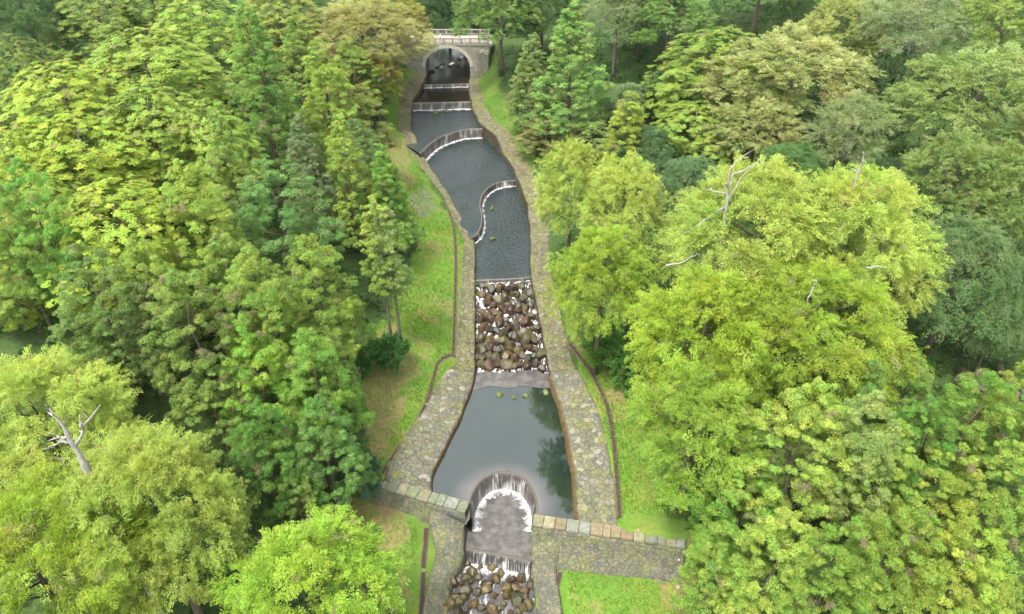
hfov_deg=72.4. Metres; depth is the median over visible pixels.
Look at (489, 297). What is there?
boulder
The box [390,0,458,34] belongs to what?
weeping tree
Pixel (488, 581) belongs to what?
boulder
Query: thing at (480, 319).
boulder
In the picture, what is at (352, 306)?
cedar tree
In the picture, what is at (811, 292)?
dead branch
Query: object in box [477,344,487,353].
boulder
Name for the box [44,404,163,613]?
dead tree
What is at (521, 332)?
boulder
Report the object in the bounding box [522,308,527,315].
boulder
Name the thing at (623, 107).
conifer tree
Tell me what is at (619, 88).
broadleaf tree
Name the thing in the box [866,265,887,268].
dead branch
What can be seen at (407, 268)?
slender tree
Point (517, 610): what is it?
boulder
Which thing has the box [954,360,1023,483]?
cedar tree
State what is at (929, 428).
tree
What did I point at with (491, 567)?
boulder
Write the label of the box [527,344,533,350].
boulder
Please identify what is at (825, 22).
broadleaf tree
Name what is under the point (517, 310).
boulder
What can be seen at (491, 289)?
boulder
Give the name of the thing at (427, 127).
bend pool water
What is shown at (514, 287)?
boulder
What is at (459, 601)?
boulder
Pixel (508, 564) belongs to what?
straight weir
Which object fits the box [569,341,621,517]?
drain gutter
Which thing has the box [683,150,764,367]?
dead tree
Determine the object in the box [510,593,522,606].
boulder
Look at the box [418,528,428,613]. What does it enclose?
drain gutter
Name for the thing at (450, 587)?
boulder
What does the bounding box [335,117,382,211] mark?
cedar tree
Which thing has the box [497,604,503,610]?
boulder
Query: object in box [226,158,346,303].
cedar tree
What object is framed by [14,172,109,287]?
cypress tree
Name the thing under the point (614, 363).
shrub
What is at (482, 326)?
boulder
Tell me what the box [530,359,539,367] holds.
boulder
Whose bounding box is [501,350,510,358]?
boulder
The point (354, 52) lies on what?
cedar tree
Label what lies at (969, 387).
tree
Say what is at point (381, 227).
slender tree
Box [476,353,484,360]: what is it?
boulder
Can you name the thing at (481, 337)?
boulder
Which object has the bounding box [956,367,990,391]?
fallen log
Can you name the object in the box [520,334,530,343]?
boulder
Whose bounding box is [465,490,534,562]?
basin water
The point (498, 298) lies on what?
boulder
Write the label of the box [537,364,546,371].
boulder
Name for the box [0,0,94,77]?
weeping tree
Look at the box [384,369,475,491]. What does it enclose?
stone bank
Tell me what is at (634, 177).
feathery tree
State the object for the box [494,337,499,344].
boulder
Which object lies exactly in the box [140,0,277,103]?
broadleaf tree
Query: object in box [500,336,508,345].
boulder
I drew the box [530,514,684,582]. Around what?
cross wall
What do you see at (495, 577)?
boulder
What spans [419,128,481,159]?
curved weir
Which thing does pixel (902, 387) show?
shrub
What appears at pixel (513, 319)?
cascade water
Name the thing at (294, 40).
conifer tree
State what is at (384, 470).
drain gutter
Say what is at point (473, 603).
boulder
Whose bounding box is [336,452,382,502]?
shrub
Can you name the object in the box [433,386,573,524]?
pool water
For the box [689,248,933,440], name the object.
feathery tree
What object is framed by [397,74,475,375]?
stone bank
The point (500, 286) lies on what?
boulder
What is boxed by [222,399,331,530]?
cedar tree
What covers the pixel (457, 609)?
boulder
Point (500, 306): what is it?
boulder
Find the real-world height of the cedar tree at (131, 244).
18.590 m
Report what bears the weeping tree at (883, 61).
on the ground at (158, 406)
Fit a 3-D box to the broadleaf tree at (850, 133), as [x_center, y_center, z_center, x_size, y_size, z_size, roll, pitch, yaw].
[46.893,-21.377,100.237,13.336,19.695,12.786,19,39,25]
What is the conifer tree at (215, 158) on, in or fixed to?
on the ground at (158, 406)
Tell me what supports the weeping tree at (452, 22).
on the ground at (158, 406)
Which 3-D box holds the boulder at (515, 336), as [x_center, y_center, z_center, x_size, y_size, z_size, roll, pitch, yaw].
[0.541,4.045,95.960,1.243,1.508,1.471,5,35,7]
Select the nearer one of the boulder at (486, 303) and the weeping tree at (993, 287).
the weeping tree at (993, 287)
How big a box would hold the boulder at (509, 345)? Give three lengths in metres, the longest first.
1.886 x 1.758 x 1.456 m
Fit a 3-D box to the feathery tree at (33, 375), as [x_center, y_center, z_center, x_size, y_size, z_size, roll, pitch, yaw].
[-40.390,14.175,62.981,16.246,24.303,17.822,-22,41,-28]
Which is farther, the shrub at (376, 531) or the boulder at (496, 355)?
the boulder at (496, 355)
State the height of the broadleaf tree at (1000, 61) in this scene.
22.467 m
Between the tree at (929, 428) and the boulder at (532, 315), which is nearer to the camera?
the tree at (929, 428)
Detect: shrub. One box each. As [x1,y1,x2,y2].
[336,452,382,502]
[352,336,388,375]
[363,524,381,538]
[365,331,410,375]
[577,323,625,367]
[602,341,661,396]
[660,483,692,516]
[668,463,717,514]
[881,347,929,392]
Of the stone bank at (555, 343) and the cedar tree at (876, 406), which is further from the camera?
the stone bank at (555, 343)
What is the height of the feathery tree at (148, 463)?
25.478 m
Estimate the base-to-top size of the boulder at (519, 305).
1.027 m
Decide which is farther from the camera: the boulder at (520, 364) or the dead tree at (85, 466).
the boulder at (520, 364)
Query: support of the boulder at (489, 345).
in the cascade water at (513, 319)
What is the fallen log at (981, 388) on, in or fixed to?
on the ground at (158, 406)
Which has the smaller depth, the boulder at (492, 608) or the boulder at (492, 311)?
the boulder at (492, 608)
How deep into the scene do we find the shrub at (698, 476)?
70.64 m
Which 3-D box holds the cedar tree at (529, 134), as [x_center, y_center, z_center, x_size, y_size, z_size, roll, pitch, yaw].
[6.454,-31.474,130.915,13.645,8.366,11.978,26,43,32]
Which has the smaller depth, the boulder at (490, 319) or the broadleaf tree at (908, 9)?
the boulder at (490, 319)
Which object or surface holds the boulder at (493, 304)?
in the cascade water at (513, 319)
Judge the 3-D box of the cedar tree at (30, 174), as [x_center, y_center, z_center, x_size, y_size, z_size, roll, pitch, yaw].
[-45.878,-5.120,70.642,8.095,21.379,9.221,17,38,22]
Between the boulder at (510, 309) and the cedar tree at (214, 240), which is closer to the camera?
the cedar tree at (214, 240)
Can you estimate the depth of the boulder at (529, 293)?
101.19 m
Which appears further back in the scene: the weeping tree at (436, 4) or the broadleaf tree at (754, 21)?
the weeping tree at (436, 4)
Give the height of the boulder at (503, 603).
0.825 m
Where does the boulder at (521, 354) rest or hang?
in the cascade water at (513, 319)
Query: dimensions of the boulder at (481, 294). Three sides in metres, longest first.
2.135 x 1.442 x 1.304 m
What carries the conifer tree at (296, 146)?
on the ground at (158, 406)
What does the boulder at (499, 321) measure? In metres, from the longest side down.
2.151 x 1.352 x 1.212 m
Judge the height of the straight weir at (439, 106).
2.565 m
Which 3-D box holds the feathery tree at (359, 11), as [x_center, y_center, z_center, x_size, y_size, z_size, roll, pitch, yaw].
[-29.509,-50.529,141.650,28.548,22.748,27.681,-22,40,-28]
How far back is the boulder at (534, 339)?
95.29 m
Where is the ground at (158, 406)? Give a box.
[0,0,1023,613]
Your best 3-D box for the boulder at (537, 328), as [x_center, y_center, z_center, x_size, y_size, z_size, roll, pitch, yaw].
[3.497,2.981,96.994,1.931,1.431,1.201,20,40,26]
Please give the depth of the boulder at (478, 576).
71.69 m
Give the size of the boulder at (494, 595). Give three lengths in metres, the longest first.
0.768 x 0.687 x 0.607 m
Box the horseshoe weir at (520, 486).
[468,471,537,531]
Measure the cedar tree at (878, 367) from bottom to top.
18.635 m
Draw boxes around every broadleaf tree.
[348,49,404,121]
[351,0,433,75]
[450,0,546,76]
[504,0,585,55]
[579,0,653,82]
[593,81,659,125]
[599,0,689,59]
[606,0,721,68]
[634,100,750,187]
[639,69,695,127]
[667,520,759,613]
[686,19,886,154]
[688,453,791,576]
[695,89,805,180]
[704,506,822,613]
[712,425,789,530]
[715,0,796,37]
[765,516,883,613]
[792,0,895,106]
[794,88,904,171]
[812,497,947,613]
[814,0,928,66]
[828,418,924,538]
[845,0,975,117]
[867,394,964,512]
[876,40,1023,191]
[877,125,1017,233]
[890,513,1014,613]
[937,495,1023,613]
[945,0,1023,106]
[947,135,1023,278]
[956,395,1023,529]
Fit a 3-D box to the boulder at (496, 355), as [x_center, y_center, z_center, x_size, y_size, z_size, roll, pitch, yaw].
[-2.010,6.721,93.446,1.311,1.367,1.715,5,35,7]
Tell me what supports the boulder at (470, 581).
in the rapids water at (485, 599)
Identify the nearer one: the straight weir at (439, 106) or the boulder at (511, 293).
the boulder at (511, 293)
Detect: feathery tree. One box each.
[0,342,158,548]
[0,459,183,613]
[56,418,260,613]
[207,497,415,613]
[288,0,440,95]
[531,133,614,269]
[540,223,661,374]
[566,151,675,299]
[621,350,770,512]
[623,262,782,455]
[644,150,886,375]
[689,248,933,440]
[764,160,954,375]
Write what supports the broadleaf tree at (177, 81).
on the ground at (158, 406)
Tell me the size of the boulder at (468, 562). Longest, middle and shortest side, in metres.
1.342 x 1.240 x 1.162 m
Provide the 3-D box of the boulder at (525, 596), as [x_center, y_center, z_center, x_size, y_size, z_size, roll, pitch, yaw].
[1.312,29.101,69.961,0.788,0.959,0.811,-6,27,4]
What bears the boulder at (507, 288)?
in the cascade water at (513, 319)
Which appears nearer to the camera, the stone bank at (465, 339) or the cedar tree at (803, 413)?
the cedar tree at (803, 413)
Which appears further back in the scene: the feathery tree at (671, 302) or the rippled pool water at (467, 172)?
the rippled pool water at (467, 172)
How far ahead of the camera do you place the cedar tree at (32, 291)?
67.98 m
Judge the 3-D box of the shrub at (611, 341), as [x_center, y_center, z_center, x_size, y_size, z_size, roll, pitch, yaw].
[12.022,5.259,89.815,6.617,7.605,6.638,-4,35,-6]
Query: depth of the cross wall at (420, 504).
74.56 m
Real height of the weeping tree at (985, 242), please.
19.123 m
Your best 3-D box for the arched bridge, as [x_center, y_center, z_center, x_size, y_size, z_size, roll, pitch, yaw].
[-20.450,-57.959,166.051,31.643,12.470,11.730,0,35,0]
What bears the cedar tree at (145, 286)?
on the ground at (158, 406)
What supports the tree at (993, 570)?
on the ground at (158, 406)
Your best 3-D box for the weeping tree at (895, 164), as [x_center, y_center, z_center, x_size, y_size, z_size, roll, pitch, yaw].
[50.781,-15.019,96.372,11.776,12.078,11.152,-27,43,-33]
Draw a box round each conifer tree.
[203,106,276,256]
[223,0,311,174]
[273,8,339,125]
[283,112,347,252]
[301,39,374,182]
[318,112,378,254]
[359,143,420,254]
[501,32,554,140]
[526,0,615,142]
[593,90,651,197]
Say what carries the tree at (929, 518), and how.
on the ground at (158, 406)
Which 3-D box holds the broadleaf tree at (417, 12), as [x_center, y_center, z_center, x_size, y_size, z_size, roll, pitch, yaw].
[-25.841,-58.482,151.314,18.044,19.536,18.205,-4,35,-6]
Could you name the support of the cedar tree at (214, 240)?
on the ground at (158, 406)
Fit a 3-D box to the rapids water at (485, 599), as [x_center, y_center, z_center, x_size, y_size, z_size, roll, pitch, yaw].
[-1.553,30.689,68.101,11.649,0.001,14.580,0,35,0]
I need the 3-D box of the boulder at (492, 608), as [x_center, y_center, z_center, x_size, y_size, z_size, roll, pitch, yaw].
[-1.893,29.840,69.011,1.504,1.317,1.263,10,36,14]
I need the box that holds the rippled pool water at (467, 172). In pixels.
[426,138,515,237]
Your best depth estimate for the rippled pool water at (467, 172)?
131.90 m
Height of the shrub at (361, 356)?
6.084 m
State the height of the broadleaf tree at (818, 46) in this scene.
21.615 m
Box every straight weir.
[413,101,470,110]
[423,83,468,87]
[465,547,530,577]
[475,276,529,284]
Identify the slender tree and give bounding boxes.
[352,195,406,348]
[368,207,415,338]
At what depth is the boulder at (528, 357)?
92.97 m
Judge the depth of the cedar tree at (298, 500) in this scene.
65.17 m
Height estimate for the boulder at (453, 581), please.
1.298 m
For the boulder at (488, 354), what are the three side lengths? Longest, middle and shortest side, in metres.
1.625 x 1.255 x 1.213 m
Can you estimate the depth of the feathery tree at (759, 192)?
72.02 m
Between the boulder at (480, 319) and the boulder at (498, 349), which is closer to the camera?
the boulder at (498, 349)
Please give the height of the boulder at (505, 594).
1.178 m
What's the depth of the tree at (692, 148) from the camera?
110.84 m
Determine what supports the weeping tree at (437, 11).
on the ground at (158, 406)
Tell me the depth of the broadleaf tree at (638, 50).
142.23 m
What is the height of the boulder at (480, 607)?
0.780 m
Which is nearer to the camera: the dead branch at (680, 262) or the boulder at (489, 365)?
the dead branch at (680, 262)
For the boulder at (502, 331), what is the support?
in the cascade water at (513, 319)
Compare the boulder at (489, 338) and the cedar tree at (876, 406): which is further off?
the boulder at (489, 338)
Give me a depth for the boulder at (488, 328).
96.64 m
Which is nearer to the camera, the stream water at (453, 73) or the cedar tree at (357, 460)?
the cedar tree at (357, 460)
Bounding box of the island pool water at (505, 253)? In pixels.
[475,187,529,278]
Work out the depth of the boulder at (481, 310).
99.02 m
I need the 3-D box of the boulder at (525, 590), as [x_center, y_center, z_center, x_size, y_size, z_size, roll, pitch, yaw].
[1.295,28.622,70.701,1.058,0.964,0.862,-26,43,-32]
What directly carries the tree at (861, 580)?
on the ground at (158, 406)
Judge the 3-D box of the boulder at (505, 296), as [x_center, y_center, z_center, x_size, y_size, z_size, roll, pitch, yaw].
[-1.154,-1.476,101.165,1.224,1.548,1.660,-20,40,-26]
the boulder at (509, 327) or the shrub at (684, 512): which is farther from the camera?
the boulder at (509, 327)
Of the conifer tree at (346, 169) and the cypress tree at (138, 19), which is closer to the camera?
the conifer tree at (346, 169)
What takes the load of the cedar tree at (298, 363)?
on the ground at (158, 406)
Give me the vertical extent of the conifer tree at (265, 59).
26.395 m
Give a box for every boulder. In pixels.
[444,603,448,611]
[446,596,455,609]
[447,582,453,590]
[450,574,457,587]
[450,593,459,600]
[452,604,462,613]
[455,597,463,606]
[457,584,472,595]
[459,592,468,601]
[460,573,471,581]
[465,558,470,566]
[466,565,476,577]
[467,578,474,584]
[469,598,477,607]
[472,587,480,596]
[475,573,482,581]
[476,282,484,288]
[476,291,487,298]
[476,314,486,323]
[476,333,486,343]
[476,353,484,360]
[476,360,484,367]
[476,604,486,611]
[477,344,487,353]
[478,308,484,313]
[478,322,487,332]
[480,579,493,585]
[480,583,492,594]
[483,299,491,306]
[483,350,492,359]
[483,359,495,370]
[485,294,492,301]
[485,325,491,331]
[485,335,494,343]
[486,314,494,324]
[486,342,492,352]
[486,602,499,613]
[487,284,495,293]
[487,564,495,570]
[488,308,496,314]
[489,301,496,307]
[490,326,499,333]
[491,572,499,582]
[492,295,503,302]
[492,345,502,352]
[492,351,501,361]
[492,592,497,598]
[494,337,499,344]
[494,357,501,366]
[495,282,505,292]
[495,316,503,327]
[497,302,504,310]
[497,568,504,577]
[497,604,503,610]
[498,328,506,336]
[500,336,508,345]
[500,599,506,606]
[501,292,509,302]
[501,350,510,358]
[501,359,512,369]
[501,590,511,599]
[502,582,512,591]
[503,320,510,326]
[503,340,515,351]
[504,285,509,292]
[505,324,512,332]
[506,304,514,315]
[507,575,516,582]
[509,284,518,291]
[509,291,514,296]
[510,352,518,361]
[510,362,518,369]
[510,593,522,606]
[511,582,520,592]
[512,323,519,331]
[512,331,519,341]
[513,346,522,352]
[514,308,521,313]
[514,607,521,613]
[515,351,525,359]
[516,302,522,308]
[516,361,523,367]
[516,573,525,583]
[517,327,532,338]
[518,281,524,289]
[518,603,527,612]
[519,293,527,301]
[519,315,532,327]
[519,586,529,593]
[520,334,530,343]
[520,342,527,349]
[522,289,533,298]
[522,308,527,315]
[522,360,532,368]
[522,594,528,600]
[522,598,533,611]
[524,353,531,360]
[526,579,533,589]
[527,300,533,308]
[527,312,535,318]
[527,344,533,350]
[530,334,537,342]
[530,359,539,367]
[532,324,541,333]
[532,346,538,351]
[536,347,545,358]
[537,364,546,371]
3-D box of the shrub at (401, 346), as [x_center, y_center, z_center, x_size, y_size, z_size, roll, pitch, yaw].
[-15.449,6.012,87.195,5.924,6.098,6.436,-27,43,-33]
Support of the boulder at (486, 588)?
in the rapids water at (485, 599)
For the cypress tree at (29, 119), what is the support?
on the ground at (158, 406)
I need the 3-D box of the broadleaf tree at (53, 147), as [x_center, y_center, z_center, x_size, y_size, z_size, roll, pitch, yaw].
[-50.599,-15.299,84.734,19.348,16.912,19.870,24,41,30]
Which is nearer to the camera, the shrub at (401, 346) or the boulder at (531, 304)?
the shrub at (401, 346)
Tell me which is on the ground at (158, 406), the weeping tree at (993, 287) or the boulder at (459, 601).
the weeping tree at (993, 287)
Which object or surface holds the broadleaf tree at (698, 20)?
on the ground at (158, 406)
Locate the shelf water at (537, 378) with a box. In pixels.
[473,369,550,389]
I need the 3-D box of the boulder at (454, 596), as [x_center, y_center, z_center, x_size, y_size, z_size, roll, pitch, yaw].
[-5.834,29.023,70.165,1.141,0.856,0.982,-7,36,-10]
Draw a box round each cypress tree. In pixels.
[0,32,74,134]
[0,58,164,192]
[0,128,97,253]
[0,216,57,331]
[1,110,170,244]
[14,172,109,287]
[39,0,163,79]
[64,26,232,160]
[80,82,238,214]
[93,0,215,66]
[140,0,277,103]
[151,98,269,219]
[218,0,338,71]
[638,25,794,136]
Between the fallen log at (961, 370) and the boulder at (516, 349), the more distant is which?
the boulder at (516, 349)
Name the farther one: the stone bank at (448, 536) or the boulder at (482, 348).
the boulder at (482, 348)
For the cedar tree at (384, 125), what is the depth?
109.90 m
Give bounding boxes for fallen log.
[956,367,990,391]
[965,378,987,392]
[994,364,1020,398]
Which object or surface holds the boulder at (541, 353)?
in the cascade water at (513, 319)
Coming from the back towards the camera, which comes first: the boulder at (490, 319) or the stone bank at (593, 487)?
the boulder at (490, 319)
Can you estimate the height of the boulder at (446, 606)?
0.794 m
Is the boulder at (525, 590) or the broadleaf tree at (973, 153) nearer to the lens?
the boulder at (525, 590)
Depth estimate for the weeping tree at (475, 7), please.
172.39 m
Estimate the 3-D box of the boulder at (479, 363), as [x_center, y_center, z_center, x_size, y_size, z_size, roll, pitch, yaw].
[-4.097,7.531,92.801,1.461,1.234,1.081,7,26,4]
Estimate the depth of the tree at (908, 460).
59.88 m
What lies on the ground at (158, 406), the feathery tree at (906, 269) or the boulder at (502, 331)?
the feathery tree at (906, 269)
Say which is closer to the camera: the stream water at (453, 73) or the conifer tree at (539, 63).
the conifer tree at (539, 63)
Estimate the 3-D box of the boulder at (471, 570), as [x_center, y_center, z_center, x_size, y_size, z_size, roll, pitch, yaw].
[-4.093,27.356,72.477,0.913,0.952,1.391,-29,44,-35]
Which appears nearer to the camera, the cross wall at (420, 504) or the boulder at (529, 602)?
the boulder at (529, 602)
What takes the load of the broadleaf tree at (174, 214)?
on the ground at (158, 406)
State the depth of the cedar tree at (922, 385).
66.12 m
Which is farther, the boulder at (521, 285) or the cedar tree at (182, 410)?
the boulder at (521, 285)
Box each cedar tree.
[0,157,107,333]
[0,186,73,339]
[46,242,180,397]
[58,332,145,441]
[111,233,210,377]
[112,281,200,403]
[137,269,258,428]
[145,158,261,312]
[163,358,273,488]
[193,232,273,355]
[213,326,322,476]
[213,456,293,554]
[216,244,316,413]
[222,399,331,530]
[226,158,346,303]
[268,233,381,392]
[269,327,375,471]
[272,472,338,552]
[289,394,378,521]
[311,325,366,435]
[325,38,394,131]
[326,84,397,175]
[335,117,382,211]
[510,116,577,158]
[558,116,614,159]
[729,376,857,551]
[791,389,907,551]
[809,358,887,489]
[855,354,934,459]
[870,442,990,590]
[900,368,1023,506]
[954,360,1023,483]
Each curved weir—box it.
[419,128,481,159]
[470,180,515,242]
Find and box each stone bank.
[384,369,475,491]
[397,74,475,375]
[422,510,467,613]
[469,75,576,374]
[529,541,562,613]
[547,369,616,526]
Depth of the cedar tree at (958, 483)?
59.32 m
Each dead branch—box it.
[665,253,698,266]
[806,280,816,301]
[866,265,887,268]
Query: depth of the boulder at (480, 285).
102.63 m
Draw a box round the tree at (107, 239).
[40,177,220,334]
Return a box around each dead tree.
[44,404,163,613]
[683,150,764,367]
[798,152,866,382]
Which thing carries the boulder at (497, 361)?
in the cascade water at (513, 319)
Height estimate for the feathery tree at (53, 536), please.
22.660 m
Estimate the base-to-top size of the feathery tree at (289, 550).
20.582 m
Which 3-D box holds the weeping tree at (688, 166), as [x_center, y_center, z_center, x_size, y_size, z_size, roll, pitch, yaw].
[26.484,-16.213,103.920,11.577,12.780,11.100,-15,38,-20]
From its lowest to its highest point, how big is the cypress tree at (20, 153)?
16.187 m
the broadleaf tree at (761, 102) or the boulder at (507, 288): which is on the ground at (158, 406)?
the broadleaf tree at (761, 102)
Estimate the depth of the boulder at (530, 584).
70.95 m
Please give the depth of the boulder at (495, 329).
96.22 m
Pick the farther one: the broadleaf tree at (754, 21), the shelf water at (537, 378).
the broadleaf tree at (754, 21)
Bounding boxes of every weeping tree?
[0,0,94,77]
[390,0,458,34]
[412,2,494,34]
[430,0,497,34]
[439,0,521,34]
[607,124,681,193]
[655,154,724,224]
[750,141,831,216]
[849,46,920,136]
[852,154,924,225]
[871,214,1023,359]
[947,252,1023,372]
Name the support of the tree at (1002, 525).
on the ground at (158, 406)
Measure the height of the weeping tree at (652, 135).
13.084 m
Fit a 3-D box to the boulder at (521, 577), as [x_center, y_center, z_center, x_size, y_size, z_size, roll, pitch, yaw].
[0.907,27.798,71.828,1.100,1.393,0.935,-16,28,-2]
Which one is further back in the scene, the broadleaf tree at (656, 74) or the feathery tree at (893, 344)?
the broadleaf tree at (656, 74)
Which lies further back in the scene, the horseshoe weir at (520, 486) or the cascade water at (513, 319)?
the cascade water at (513, 319)
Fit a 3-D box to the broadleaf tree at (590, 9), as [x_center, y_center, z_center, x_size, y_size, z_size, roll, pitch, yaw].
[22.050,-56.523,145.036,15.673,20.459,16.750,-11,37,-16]
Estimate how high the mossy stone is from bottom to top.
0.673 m
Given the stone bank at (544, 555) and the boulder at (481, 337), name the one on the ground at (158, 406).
the stone bank at (544, 555)
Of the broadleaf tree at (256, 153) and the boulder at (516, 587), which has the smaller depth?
the boulder at (516, 587)
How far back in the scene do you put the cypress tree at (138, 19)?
123.68 m
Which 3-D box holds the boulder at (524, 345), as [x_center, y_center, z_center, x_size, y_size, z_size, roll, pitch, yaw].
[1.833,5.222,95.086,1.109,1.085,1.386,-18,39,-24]
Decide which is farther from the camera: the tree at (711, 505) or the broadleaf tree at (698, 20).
the broadleaf tree at (698, 20)
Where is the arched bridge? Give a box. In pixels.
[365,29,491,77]
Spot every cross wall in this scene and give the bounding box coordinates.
[375,480,470,527]
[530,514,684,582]
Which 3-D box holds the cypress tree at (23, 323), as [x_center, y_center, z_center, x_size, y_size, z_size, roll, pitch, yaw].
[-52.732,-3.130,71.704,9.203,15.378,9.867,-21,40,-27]
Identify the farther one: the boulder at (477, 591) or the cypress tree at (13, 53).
the cypress tree at (13, 53)
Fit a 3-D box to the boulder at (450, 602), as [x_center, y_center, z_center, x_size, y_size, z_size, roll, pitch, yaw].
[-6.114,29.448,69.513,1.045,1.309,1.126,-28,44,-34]
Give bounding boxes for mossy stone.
[542,389,548,394]
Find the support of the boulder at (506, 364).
in the cascade water at (513, 319)
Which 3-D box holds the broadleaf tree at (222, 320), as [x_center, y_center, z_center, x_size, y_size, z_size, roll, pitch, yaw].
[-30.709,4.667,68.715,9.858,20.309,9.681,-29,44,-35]
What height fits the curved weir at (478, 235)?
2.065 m
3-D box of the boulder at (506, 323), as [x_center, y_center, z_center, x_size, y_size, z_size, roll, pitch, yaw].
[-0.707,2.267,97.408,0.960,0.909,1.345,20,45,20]
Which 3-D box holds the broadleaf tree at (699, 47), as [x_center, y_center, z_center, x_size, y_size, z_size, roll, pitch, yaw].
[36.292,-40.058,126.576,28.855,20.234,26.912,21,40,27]
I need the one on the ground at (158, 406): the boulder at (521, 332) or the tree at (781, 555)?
the tree at (781, 555)
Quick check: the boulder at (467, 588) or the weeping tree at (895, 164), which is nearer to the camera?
the boulder at (467, 588)
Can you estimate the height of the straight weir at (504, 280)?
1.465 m
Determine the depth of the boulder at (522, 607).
68.77 m
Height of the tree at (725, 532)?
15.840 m
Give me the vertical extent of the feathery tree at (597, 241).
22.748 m
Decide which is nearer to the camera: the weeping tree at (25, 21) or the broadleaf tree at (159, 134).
the broadleaf tree at (159, 134)
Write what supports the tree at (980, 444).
on the ground at (158, 406)
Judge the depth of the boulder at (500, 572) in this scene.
72.05 m
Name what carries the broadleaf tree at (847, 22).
on the ground at (158, 406)
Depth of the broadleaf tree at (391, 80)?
133.52 m
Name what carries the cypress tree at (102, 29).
on the ground at (158, 406)
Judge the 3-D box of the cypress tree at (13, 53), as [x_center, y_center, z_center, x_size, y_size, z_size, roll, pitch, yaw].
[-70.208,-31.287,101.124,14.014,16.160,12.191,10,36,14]
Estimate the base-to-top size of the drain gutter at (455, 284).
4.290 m
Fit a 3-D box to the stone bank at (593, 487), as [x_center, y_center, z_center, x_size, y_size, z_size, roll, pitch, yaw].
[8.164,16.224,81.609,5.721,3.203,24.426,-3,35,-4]
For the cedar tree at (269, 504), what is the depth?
64.87 m
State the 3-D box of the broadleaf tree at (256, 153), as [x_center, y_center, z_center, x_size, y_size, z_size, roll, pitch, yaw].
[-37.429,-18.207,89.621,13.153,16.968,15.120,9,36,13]
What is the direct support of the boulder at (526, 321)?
in the cascade water at (513, 319)
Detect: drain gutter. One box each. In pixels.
[380,353,455,473]
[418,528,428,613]
[439,181,457,353]
[557,570,563,586]
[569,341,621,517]
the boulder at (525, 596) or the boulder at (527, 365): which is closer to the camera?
the boulder at (525, 596)
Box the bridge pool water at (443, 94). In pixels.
[414,87,469,101]
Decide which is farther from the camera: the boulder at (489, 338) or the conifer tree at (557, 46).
the conifer tree at (557, 46)
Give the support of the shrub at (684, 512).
on the ground at (158, 406)
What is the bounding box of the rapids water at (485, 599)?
[448,565,536,613]
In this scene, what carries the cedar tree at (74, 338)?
on the ground at (158, 406)
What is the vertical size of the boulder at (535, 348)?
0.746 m
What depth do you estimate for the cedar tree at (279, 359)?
67.53 m
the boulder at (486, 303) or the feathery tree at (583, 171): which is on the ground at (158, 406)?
the feathery tree at (583, 171)
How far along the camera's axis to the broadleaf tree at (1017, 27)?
107.69 m
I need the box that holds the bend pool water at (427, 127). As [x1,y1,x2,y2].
[406,110,480,152]
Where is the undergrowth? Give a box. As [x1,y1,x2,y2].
[0,0,1023,613]
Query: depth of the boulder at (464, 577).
71.72 m
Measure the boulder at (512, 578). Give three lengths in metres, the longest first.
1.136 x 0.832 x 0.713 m
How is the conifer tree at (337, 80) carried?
on the ground at (158, 406)
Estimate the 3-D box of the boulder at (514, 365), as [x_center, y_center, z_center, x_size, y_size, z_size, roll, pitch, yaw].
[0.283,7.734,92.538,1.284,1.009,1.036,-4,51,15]
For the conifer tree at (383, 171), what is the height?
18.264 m
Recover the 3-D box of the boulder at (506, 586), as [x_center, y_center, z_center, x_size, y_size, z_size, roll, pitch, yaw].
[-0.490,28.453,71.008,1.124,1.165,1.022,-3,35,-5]
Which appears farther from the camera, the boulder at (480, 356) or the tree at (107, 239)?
the boulder at (480, 356)
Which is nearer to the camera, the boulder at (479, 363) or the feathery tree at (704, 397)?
the feathery tree at (704, 397)
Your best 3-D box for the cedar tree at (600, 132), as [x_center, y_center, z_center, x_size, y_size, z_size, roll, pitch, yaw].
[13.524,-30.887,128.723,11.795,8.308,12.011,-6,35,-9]
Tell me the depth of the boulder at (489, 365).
92.24 m
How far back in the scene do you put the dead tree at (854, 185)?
69.39 m
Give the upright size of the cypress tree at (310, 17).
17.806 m
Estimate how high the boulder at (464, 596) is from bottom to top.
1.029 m
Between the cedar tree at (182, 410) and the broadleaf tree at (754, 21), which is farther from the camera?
the broadleaf tree at (754, 21)
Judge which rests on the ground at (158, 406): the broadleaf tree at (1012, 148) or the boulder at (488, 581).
the broadleaf tree at (1012, 148)
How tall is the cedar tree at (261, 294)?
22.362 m
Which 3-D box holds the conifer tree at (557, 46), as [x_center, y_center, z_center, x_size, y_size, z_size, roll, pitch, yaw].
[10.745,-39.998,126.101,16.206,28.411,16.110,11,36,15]
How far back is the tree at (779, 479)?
62.54 m
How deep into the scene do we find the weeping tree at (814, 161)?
97.65 m
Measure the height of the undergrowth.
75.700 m
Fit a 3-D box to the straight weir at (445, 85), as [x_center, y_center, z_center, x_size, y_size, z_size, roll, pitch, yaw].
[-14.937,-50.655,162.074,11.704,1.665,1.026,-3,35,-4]
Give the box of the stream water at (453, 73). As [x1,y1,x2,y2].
[424,48,469,84]
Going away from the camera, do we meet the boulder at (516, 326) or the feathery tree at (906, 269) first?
the feathery tree at (906, 269)
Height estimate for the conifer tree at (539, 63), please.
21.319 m
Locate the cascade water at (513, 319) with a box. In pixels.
[476,281,548,373]
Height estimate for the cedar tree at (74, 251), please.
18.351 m

